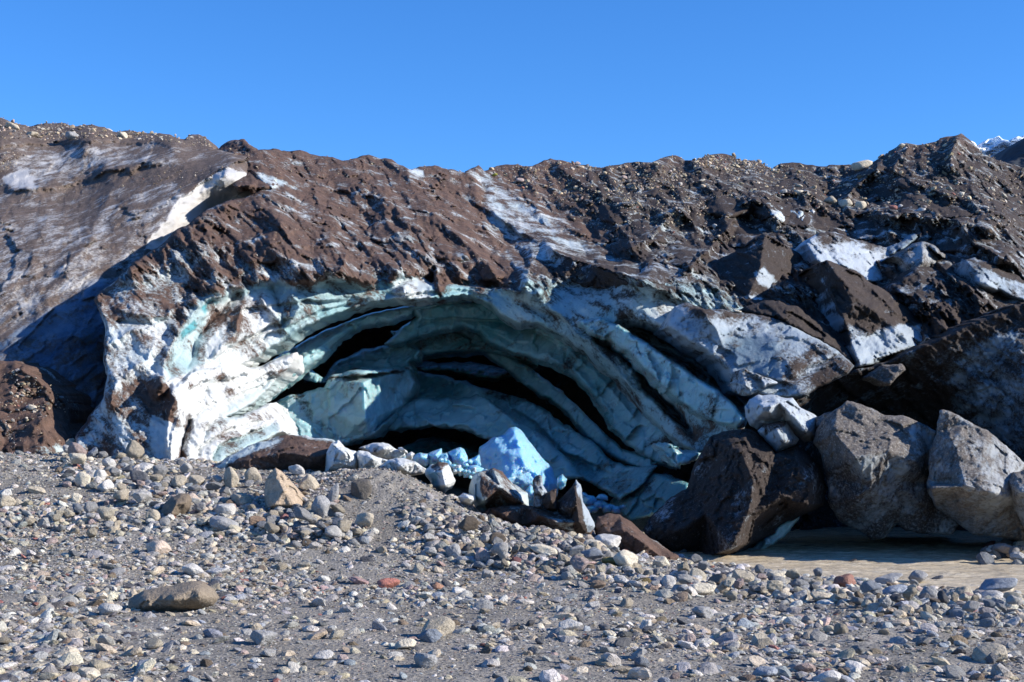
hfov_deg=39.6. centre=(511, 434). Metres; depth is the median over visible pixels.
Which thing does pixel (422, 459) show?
ice block
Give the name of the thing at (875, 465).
ice block
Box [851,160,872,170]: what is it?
boulder
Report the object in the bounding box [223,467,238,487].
stone
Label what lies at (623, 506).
ice chunk
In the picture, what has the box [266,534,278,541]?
cobble
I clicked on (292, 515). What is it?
cobble
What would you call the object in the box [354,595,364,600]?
cobble
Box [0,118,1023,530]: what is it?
glacier
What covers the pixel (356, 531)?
cobble
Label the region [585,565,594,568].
cobble
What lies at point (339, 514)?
cobble
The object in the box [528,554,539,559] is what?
cobble
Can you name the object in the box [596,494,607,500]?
ice chunk
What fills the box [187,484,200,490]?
cobble
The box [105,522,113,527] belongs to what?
cobble
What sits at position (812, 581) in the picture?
cobble
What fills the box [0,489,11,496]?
stone
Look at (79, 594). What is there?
cobble
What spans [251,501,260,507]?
cobble
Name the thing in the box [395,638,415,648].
boulder
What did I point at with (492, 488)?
ice block
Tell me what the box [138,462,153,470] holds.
stone
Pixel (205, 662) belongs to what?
cobble
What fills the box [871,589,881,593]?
cobble
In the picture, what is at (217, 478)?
cobble
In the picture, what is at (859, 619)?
cobble
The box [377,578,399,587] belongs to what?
stone
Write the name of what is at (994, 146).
mountain
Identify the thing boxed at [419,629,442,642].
boulder
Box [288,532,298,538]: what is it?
cobble
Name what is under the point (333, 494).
stone
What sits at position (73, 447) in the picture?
cobble
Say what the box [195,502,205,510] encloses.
cobble
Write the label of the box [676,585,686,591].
cobble
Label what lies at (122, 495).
cobble
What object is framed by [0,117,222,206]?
ridge stones
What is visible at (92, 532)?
cobble
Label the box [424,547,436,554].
cobble
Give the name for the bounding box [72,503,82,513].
cobble
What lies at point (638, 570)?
cobble
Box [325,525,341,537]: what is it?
cobble
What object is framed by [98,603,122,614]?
boulder
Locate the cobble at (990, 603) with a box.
[983,599,995,607]
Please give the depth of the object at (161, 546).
31.36 m
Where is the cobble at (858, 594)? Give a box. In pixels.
[854,591,863,598]
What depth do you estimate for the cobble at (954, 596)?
26.49 m
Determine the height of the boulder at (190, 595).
0.646 m
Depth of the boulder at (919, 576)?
33.59 m
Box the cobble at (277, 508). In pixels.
[274,506,284,511]
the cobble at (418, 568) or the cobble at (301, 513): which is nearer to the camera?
the cobble at (418, 568)
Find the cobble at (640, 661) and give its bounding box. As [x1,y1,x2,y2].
[634,656,649,666]
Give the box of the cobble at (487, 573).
[481,569,493,577]
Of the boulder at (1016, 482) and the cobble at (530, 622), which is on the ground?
the cobble at (530, 622)
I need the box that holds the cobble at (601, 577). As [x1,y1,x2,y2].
[591,575,604,581]
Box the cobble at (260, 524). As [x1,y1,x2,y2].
[257,521,265,528]
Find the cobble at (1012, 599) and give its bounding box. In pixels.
[1006,595,1020,604]
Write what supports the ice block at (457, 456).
on the ground
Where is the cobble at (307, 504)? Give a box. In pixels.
[303,501,311,508]
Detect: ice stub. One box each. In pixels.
[533,475,546,508]
[542,488,556,510]
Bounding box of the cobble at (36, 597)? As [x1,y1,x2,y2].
[33,595,46,600]
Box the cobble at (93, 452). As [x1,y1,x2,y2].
[87,447,97,456]
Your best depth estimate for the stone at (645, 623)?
21.79 m
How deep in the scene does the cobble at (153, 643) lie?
19.52 m
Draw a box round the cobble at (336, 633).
[328,629,343,638]
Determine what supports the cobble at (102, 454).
on the ground
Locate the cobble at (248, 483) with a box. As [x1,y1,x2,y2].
[244,480,253,486]
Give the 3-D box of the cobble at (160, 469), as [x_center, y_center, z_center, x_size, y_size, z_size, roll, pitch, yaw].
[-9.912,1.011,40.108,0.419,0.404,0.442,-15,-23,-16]
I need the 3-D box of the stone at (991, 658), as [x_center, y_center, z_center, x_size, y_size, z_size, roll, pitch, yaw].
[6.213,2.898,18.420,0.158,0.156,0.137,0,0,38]
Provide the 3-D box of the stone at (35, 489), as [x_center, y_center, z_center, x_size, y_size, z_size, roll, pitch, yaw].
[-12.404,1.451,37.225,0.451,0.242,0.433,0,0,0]
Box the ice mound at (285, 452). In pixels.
[215,435,334,471]
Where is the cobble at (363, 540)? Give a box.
[358,536,368,543]
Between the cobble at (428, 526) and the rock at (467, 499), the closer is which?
the cobble at (428, 526)
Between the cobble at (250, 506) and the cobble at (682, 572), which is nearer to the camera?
the cobble at (682, 572)
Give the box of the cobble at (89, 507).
[83,502,97,512]
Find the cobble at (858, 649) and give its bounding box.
[851,645,863,653]
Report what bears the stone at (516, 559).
on the ground
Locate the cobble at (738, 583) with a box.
[734,578,743,588]
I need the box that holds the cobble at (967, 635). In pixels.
[963,632,972,638]
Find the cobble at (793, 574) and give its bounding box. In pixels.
[784,569,800,579]
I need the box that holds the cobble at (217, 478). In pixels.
[212,475,222,482]
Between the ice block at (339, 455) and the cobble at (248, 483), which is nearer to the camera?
the cobble at (248, 483)
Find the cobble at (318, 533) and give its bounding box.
[314,530,322,536]
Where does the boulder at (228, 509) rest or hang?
on the ground
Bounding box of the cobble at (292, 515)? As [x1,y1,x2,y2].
[288,511,295,517]
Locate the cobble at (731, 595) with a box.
[725,591,736,600]
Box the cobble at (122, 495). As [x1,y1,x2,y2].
[113,489,128,500]
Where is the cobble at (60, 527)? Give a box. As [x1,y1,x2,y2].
[55,525,65,530]
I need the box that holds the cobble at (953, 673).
[945,666,960,678]
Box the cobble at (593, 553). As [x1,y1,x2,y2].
[581,547,602,558]
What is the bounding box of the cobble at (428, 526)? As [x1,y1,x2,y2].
[423,523,434,531]
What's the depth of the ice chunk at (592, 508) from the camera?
44.91 m
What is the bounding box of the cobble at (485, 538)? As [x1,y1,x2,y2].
[480,534,489,542]
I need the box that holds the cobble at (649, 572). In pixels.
[644,570,652,575]
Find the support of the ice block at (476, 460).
on the ground
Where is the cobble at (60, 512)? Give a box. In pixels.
[54,510,63,516]
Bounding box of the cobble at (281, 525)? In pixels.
[278,522,289,527]
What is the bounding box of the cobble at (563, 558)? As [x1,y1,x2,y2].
[558,553,569,563]
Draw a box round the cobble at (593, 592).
[588,589,598,596]
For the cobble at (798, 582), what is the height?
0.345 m
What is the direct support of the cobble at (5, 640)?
on the ground
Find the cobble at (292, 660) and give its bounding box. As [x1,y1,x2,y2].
[287,658,297,665]
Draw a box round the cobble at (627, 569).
[624,566,633,572]
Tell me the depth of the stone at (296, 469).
40.29 m
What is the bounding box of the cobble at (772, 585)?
[766,580,782,590]
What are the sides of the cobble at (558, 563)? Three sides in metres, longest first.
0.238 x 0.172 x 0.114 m
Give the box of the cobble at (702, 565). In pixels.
[697,561,707,570]
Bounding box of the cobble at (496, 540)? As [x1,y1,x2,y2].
[492,537,503,544]
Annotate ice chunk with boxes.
[525,484,533,502]
[557,474,566,489]
[582,495,597,504]
[587,505,598,512]
[593,500,607,508]
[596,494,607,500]
[601,504,613,512]
[611,506,621,513]
[619,504,626,509]
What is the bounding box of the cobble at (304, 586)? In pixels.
[299,584,307,589]
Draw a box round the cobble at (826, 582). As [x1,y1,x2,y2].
[823,580,831,585]
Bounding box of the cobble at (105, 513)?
[98,506,114,519]
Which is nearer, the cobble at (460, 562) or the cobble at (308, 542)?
the cobble at (460, 562)
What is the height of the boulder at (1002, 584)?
0.392 m
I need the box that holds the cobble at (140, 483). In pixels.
[136,480,144,486]
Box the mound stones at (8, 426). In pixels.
[2,369,67,445]
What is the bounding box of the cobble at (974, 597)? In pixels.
[970,595,978,600]
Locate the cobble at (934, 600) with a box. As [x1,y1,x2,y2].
[929,598,939,602]
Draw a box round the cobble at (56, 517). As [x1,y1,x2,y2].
[53,514,60,521]
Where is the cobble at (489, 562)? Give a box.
[485,559,493,566]
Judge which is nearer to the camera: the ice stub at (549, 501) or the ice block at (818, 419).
the ice stub at (549, 501)
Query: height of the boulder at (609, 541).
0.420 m
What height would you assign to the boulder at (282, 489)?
1.203 m
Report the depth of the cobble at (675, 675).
17.37 m
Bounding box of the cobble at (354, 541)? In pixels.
[346,538,359,545]
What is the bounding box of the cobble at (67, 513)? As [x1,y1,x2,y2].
[63,509,74,517]
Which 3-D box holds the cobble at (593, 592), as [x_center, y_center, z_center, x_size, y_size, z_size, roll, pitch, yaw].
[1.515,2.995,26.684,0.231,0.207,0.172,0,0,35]
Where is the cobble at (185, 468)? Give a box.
[179,463,192,472]
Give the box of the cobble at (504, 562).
[501,558,508,566]
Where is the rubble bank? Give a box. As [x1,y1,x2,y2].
[976,538,1023,564]
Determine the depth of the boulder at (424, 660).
17.91 m
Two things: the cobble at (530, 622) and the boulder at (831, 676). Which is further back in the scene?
the cobble at (530, 622)
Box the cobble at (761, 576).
[757,573,766,579]
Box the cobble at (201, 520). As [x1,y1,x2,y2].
[197,517,207,524]
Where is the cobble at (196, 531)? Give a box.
[189,527,198,534]
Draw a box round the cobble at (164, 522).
[159,518,170,525]
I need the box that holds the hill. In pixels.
[992,138,1023,167]
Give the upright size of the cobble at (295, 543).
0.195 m
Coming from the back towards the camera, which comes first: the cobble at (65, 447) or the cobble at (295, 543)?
the cobble at (65, 447)
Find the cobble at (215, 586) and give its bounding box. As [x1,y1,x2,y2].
[211,583,219,590]
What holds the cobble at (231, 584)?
on the ground
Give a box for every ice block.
[325,440,356,471]
[356,450,386,468]
[359,442,404,458]
[378,458,425,475]
[398,447,407,453]
[405,451,414,459]
[412,453,429,466]
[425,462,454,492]
[428,448,441,464]
[438,453,451,467]
[448,447,468,475]
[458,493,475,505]
[463,465,483,477]
[469,468,528,512]
[470,454,480,465]
[478,427,558,505]
[484,504,593,534]
[594,513,678,559]
[745,394,816,442]
[748,517,798,549]
[758,421,798,451]
[812,401,958,539]
[815,412,830,428]
[927,409,1023,540]
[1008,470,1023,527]
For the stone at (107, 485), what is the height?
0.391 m
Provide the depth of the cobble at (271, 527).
33.01 m
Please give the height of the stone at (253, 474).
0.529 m
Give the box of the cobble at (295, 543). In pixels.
[290,540,301,547]
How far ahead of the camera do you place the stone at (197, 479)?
38.98 m
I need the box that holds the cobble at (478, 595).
[473,593,480,597]
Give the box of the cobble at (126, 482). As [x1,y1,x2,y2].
[122,480,132,484]
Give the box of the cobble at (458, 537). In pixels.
[454,534,462,539]
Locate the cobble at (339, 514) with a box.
[335,512,343,517]
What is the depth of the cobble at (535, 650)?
18.99 m
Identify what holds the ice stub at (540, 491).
on the ice block at (525, 515)
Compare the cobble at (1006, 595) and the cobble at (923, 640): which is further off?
the cobble at (1006, 595)
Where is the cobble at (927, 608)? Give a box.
[922,604,932,613]
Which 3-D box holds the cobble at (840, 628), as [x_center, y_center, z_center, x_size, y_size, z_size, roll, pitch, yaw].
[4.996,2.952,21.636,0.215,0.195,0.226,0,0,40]
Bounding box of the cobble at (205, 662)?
[200,659,212,666]
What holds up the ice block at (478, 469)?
on the ground
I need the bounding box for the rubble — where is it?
[394,492,619,561]
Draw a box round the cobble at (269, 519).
[266,516,275,524]
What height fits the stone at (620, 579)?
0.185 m
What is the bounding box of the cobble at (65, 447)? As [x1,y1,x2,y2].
[63,444,68,452]
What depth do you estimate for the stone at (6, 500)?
35.62 m
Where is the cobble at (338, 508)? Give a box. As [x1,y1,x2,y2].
[330,505,344,513]
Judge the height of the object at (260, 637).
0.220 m
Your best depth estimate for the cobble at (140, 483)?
38.05 m
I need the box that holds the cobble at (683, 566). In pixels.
[677,561,689,571]
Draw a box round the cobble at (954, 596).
[950,592,958,600]
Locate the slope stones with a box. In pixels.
[218,139,1023,279]
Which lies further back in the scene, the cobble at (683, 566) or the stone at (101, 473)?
the stone at (101, 473)
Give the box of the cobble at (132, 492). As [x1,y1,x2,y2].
[129,490,138,495]
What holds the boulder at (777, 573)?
on the ground
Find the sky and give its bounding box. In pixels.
[0,0,1023,171]
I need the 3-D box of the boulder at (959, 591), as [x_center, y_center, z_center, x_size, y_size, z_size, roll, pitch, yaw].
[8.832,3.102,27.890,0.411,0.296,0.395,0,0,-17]
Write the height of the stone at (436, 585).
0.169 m
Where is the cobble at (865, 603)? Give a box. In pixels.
[861,599,871,607]
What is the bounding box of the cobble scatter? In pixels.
[0,450,1023,681]
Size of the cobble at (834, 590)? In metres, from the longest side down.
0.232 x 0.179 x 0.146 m
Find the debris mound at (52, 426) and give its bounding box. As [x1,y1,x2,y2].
[0,360,94,455]
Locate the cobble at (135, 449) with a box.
[125,440,144,458]
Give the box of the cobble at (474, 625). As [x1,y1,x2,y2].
[470,621,480,629]
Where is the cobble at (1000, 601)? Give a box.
[994,599,1005,604]
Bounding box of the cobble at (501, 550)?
[493,543,507,558]
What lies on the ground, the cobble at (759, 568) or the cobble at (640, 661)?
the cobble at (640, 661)
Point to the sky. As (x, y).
(462, 85)
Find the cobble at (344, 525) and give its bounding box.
[337,520,351,531]
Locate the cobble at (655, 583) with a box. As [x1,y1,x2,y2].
[651,580,659,585]
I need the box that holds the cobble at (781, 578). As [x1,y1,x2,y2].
[773,576,786,583]
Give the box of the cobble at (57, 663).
[50,659,64,668]
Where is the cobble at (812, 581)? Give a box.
[809,580,821,584]
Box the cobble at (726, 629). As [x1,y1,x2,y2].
[720,627,731,631]
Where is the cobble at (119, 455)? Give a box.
[115,452,128,458]
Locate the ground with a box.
[0,452,1023,681]
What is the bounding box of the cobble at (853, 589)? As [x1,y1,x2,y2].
[849,587,859,591]
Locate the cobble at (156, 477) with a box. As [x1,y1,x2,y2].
[149,474,162,480]
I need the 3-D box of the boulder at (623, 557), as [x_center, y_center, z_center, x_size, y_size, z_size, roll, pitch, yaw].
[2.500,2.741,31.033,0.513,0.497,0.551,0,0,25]
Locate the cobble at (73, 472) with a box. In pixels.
[64,469,75,474]
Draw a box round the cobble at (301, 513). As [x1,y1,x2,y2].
[294,506,312,520]
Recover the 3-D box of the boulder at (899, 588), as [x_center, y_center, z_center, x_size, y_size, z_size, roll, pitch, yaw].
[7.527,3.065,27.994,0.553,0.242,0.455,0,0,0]
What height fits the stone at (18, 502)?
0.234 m
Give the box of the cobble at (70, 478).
[65,476,74,481]
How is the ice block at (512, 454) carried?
on the ground
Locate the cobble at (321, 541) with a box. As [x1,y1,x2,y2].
[317,539,325,543]
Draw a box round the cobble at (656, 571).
[652,568,659,575]
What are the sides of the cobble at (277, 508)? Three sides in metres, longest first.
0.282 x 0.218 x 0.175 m
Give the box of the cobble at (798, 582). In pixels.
[791,579,809,586]
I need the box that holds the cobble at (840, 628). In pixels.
[833,623,848,633]
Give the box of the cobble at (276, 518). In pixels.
[270,515,279,523]
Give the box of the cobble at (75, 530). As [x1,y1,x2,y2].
[69,527,79,533]
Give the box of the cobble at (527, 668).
[523,665,532,670]
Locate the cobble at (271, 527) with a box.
[264,522,279,532]
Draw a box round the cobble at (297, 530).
[295,527,311,534]
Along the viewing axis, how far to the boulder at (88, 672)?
17.39 m
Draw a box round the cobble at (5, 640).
[0,637,11,643]
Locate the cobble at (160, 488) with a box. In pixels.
[153,486,164,491]
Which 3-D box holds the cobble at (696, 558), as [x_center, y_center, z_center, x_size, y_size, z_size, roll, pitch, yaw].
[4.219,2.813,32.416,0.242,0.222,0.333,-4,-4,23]
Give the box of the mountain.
[972,135,1023,156]
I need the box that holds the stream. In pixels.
[594,517,1023,593]
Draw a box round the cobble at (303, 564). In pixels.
[298,561,310,567]
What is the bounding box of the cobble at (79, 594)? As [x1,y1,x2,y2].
[74,591,85,598]
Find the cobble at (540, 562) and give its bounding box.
[535,559,547,565]
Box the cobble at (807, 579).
[800,576,809,582]
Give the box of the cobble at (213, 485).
[205,482,222,489]
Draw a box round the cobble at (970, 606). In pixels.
[962,601,979,611]
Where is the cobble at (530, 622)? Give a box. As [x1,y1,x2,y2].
[526,620,534,625]
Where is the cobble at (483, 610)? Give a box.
[479,608,489,613]
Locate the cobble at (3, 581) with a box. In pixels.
[0,579,6,584]
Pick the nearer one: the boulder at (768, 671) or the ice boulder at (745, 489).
the boulder at (768, 671)
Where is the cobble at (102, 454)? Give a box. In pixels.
[98,451,108,457]
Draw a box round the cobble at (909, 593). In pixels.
[902,587,917,599]
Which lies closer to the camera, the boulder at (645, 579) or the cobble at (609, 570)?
the boulder at (645, 579)
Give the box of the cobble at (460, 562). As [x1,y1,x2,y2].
[457,560,465,565]
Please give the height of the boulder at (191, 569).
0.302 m
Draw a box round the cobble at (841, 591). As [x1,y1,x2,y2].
[838,588,846,595]
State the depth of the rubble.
34.04 m
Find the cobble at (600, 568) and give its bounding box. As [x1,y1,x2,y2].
[596,565,605,572]
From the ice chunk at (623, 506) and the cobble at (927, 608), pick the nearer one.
the cobble at (927, 608)
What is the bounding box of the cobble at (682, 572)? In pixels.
[676,570,687,578]
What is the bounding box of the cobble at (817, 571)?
[813,567,821,576]
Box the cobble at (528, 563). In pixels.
[523,561,532,565]
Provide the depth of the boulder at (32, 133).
84.15 m
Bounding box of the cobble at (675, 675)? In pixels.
[669,672,679,678]
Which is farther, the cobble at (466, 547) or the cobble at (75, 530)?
the cobble at (75, 530)
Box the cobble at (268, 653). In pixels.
[259,649,275,656]
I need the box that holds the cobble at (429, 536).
[424,533,434,540]
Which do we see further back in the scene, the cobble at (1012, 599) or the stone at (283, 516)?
the stone at (283, 516)
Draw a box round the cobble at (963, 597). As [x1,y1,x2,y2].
[959,593,968,600]
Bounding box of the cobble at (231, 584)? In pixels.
[228,582,236,587]
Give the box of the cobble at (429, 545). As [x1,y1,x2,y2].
[422,542,432,547]
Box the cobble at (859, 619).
[855,616,864,622]
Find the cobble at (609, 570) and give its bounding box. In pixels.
[606,567,613,574]
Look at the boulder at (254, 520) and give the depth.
33.84 m
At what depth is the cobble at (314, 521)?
33.80 m
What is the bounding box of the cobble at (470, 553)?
[465,549,474,556]
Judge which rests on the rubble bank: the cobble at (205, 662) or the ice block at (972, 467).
the ice block at (972, 467)
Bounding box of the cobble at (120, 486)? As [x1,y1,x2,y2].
[116,483,126,490]
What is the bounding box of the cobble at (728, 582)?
[724,577,734,587]
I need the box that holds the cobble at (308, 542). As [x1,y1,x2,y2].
[302,538,310,545]
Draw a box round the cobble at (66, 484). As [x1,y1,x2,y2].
[62,481,71,487]
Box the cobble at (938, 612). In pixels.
[936,609,944,615]
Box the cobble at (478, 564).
[473,561,485,568]
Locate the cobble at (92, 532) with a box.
[86,527,97,536]
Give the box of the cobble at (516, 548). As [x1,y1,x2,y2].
[512,545,520,552]
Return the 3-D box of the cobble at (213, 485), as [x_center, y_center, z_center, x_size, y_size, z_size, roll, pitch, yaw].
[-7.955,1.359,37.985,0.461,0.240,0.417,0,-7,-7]
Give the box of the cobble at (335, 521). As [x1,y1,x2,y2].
[332,518,342,525]
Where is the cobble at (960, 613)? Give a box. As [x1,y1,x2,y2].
[949,609,964,617]
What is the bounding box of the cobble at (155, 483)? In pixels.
[149,482,161,486]
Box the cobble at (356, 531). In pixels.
[352,528,363,534]
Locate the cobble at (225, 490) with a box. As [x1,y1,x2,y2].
[219,487,228,493]
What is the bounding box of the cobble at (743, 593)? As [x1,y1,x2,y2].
[738,590,747,597]
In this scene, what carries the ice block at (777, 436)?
on the ice boulder at (745, 489)
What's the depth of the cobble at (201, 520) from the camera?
33.73 m
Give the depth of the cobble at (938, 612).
24.33 m
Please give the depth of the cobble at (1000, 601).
25.59 m
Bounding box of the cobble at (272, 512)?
[266,510,278,515]
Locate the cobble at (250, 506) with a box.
[248,504,255,509]
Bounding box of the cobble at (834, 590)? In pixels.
[830,588,838,593]
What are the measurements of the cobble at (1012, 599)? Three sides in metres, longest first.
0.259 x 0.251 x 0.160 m
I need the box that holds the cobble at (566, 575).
[561,572,573,579]
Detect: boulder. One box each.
[5,122,19,129]
[26,131,38,135]
[27,404,36,409]
[65,131,78,139]
[78,667,100,678]
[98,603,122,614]
[117,132,127,137]
[128,581,218,611]
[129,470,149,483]
[136,659,154,669]
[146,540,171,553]
[161,493,191,515]
[182,563,202,575]
[206,568,229,574]
[209,515,238,530]
[215,503,236,515]
[231,492,252,505]
[249,516,265,526]
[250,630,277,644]
[264,467,304,508]
[299,474,318,490]
[311,495,330,517]
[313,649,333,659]
[348,576,368,583]
[351,479,371,499]
[354,512,373,526]
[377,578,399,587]
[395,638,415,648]
[414,652,436,667]
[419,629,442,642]
[421,616,454,637]
[436,532,454,538]
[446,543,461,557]
[516,178,523,182]
[528,544,557,553]
[558,619,582,629]
[584,539,600,542]
[594,534,620,548]
[601,557,617,565]
[613,550,637,566]
[636,577,650,582]
[643,429,826,554]
[691,582,716,594]
[691,606,713,617]
[708,573,726,584]
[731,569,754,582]
[752,666,777,676]
[767,570,785,577]
[794,190,802,194]
[810,591,829,600]
[813,670,840,681]
[824,196,836,204]
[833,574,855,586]
[838,199,852,207]
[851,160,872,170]
[855,201,866,208]
[875,573,902,583]
[882,584,907,594]
[908,570,927,582]
[919,586,937,597]
[954,586,973,595]
[971,643,1007,661]
[979,578,1017,591]
[979,590,1003,598]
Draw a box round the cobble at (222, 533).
[213,531,224,536]
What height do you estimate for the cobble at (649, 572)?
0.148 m
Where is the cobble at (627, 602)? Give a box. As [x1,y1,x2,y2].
[619,597,632,606]
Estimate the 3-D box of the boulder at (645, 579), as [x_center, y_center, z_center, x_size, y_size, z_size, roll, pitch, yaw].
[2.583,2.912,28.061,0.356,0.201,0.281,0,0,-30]
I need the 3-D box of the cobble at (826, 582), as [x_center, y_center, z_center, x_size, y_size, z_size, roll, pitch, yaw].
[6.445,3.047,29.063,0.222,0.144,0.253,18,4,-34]
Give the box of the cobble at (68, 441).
[65,438,74,444]
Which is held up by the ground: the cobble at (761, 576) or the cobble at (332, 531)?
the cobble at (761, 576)
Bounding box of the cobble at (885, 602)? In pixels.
[879,596,891,607]
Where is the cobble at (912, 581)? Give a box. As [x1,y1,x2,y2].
[909,579,918,585]
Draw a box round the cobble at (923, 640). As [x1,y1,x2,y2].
[915,637,929,645]
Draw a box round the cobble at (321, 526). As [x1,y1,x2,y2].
[316,523,326,529]
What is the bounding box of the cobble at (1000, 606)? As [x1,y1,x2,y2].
[995,602,1006,611]
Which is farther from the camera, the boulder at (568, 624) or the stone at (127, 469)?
the stone at (127, 469)
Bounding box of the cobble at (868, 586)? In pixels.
[860,581,881,592]
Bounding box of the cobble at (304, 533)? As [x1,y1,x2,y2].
[300,530,309,536]
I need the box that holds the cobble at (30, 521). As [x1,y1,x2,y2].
[23,518,36,525]
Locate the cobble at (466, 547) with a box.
[462,544,469,550]
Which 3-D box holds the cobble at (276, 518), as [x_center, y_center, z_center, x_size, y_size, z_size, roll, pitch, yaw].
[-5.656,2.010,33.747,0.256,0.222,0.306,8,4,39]
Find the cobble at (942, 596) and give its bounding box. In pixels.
[937,590,948,603]
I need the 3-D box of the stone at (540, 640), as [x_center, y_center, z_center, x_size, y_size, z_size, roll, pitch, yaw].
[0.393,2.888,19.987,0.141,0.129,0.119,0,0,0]
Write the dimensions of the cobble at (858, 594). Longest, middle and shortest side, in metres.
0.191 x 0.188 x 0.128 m
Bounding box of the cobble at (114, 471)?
[109,467,119,476]
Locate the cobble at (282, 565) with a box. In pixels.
[277,562,287,569]
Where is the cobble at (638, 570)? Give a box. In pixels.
[634,567,643,572]
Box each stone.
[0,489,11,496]
[0,495,15,507]
[14,498,22,505]
[27,486,45,493]
[71,493,81,502]
[75,472,90,486]
[93,469,106,480]
[97,479,113,491]
[102,458,115,466]
[121,465,132,472]
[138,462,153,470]
[145,509,160,520]
[171,475,186,486]
[188,475,204,484]
[201,498,210,503]
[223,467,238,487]
[244,467,261,481]
[280,514,287,519]
[288,464,304,474]
[328,483,338,501]
[431,582,443,589]
[475,547,489,561]
[511,556,521,562]
[535,636,544,644]
[598,623,609,629]
[603,630,615,635]
[614,575,627,583]
[639,619,651,628]
[652,556,669,566]
[661,575,675,586]
[684,634,695,641]
[793,589,806,600]
[888,205,896,209]
[932,575,943,578]
[986,653,998,663]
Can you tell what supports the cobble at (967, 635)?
on the ground
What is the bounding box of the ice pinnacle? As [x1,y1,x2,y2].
[557,480,594,533]
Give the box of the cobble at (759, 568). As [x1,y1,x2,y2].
[754,564,764,573]
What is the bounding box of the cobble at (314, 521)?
[308,518,316,523]
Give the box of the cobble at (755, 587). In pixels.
[749,585,760,590]
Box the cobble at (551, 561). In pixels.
[548,558,557,564]
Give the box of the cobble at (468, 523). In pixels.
[458,516,478,530]
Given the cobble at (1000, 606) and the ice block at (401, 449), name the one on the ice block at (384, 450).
the ice block at (401, 449)
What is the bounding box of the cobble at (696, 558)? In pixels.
[690,554,702,562]
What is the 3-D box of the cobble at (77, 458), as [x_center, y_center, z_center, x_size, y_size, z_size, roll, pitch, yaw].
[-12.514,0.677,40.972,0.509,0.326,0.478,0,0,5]
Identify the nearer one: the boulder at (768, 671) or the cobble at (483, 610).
the boulder at (768, 671)
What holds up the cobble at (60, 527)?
on the ground
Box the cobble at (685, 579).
[677,574,692,583]
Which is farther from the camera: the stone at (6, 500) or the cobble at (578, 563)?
the stone at (6, 500)
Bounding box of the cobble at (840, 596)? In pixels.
[835,593,845,599]
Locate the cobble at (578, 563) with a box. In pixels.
[570,555,588,571]
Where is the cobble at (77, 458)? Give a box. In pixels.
[68,453,86,463]
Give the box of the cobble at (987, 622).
[979,618,994,627]
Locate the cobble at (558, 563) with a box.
[554,561,564,566]
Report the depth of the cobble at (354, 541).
32.61 m
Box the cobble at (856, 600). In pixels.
[851,596,863,604]
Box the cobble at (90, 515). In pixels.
[86,513,95,518]
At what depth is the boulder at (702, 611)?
24.21 m
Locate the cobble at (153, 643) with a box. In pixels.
[145,638,163,648]
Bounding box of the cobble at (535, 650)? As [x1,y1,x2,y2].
[528,647,539,654]
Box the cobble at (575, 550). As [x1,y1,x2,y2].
[570,545,583,556]
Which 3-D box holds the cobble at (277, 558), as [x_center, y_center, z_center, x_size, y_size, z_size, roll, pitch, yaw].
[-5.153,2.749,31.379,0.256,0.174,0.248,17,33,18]
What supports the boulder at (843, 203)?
on the glacier
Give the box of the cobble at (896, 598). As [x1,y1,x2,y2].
[889,594,901,602]
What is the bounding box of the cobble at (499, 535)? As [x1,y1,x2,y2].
[488,532,506,543]
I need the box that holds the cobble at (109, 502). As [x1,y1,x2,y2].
[104,499,114,505]
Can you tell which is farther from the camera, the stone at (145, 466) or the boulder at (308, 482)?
the stone at (145, 466)
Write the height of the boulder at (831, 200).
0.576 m
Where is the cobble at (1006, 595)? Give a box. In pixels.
[1003,592,1022,598]
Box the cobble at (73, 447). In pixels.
[68,442,86,453]
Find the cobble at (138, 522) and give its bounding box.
[131,519,141,525]
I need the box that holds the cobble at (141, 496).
[133,491,151,502]
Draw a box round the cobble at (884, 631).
[878,628,889,634]
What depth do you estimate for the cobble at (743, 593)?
27.09 m
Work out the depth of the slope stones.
83.91 m
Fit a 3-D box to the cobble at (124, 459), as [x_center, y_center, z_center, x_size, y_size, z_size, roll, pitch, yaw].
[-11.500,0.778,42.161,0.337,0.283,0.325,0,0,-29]
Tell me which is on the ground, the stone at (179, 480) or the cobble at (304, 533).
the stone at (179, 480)
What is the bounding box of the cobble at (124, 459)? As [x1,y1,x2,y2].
[118,456,128,462]
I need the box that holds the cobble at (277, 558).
[272,555,282,561]
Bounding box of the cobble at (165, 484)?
[162,482,170,486]
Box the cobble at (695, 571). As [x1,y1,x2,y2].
[689,568,706,580]
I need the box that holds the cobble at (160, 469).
[153,465,167,476]
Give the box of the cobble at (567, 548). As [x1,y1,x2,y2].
[563,545,571,552]
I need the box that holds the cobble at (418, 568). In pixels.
[412,563,423,573]

